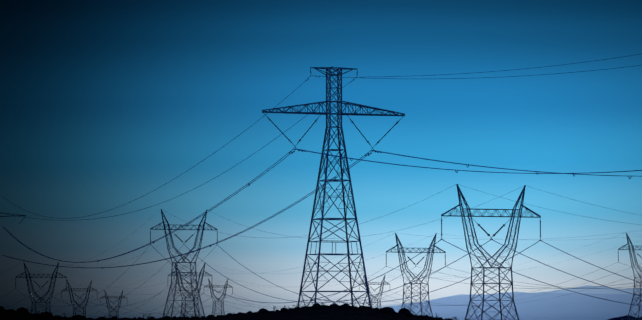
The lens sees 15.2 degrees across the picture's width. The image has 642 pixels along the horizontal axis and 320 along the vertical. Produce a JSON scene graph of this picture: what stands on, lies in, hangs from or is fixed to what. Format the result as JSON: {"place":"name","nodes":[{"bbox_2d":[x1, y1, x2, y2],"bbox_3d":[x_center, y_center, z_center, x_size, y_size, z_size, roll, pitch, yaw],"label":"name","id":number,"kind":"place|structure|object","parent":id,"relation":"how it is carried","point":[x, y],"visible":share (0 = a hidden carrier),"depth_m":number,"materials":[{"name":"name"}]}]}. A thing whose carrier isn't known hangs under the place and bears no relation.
{"place":"outdoors","nodes":[
{"label":"outdoors","id":0,"kind":"place"},
{"bbox_2d":[0,212,25,223],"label":"hvdc tower arm","id":1,"kind":"object","parent":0,"point":[14,214],"visible":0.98,"depth_m":1157.96},
{"bbox_2d":[0,306,444,319],"bbox_3d":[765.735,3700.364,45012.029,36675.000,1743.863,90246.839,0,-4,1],"label":"ground","id":2,"kind":"structure","parent":0,"point":[321,313],"depth_m":406.60,"materials":[{"name":"black soil"}]},
{"bbox_2d":[15,262,66,313],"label":"tower","id":3,"kind":"structure","parent":2,"relation":"on","point":[31,285],"depth_m":1103.96,"materials":[{"name":"metal"}]},
{"bbox_2d":[61,280,97,316],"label":"tower","id":4,"kind":"structure","parent":2,"relation":"on","point":[88,288],"depth_m":1595.67,"materials":[{"name":"metal"}]},
{"bbox_2d":[101,290,126,317],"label":"tower","id":5,"kind":"structure","parent":2,"relation":"on","point":[105,296],"depth_m":2081.99,"materials":[{"name":"metal"}]},
{"bbox_2d":[150,209,217,316],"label":"tower","id":6,"kind":"structure","parent":2,"relation":"on","point":[198,229],"depth_m":835.78,"materials":[{"name":"metal"}]},
{"bbox_2d":[167,262,211,316],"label":"tower","id":7,"kind":"structure","parent":2,"relation":"on","point":[181,282],"depth_m":1257.01,"materials":[{"name":"metal"}]},
{"bbox_2d":[203,278,232,316],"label":"tower","id":8,"kind":"structure","parent":2,"relation":"on","point":[221,301],"depth_m":1931.66,"materials":[{"name":"metal"}]},
{"bbox_2d":[0,302,467,319],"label":"scrub rocks","id":9,"kind":"object","parent":2,"relation":"on","point":[386,310],"visible":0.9,"depth_m":427.19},
{"bbox_2d":[2,54,641,316],"bbox_3d":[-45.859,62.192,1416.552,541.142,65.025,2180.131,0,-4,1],"label":"conductors","id":10,"kind":"object","parent":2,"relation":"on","point":[335,177],"visible":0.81,"depth_m":600.41,"materials":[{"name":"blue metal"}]},
{"bbox_2d":[262,66,404,307],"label":"hvdc tower","id":11,"kind":"structure","parent":2,"relation":"on","point":[338,113],"depth_m":449.91,"materials":[{"name":"metal"}]},
{"bbox_2d":[360,275,389,307],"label":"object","id":12,"kind":"object","parent":2,"relation":"on","point":[382,283],"visible":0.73,"depth_m":1762.85,"materials":[{"name":"metal"}]},
{"bbox_2d":[386,233,445,316],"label":"tower","id":13,"kind":"structure","parent":2,"relation":"on","point":[429,251],"depth_m":883.69,"materials":[{"name":"metal"}]},
{"bbox_2d":[441,184,541,319],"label":"tower","id":14,"kind":"structure","parent":2,"relation":"on","point":[522,193],"depth_m":534.74,"materials":[{"name":"metal"}]},
{"bbox_2d":[618,233,641,319],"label":"tower","id":15,"kind":"structure","parent":2,"relation":"on","point":[633,264],"depth_m":1001.98,"materials":[{"name":"metal"}]},
{"bbox_2d":[0,0,641,319],"label":"sky","id":16,"kind":"structure","parent":0,"point":[104,104],"materials":[{"name":"blue"}]},
{"bbox_2d":[391,287,641,319],"bbox_3d":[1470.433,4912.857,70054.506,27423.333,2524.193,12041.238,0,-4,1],"label":"mountains","id":17,"kind":"structure","parent":0,"point":[466,303],"depth_m":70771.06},
{"bbox_2d":[608,315,641,319],"bbox_3d":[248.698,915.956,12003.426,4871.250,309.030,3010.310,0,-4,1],"label":"ground","id":18,"kind":"structure","parent":0,"point":[621,318],"depth_m":11926.29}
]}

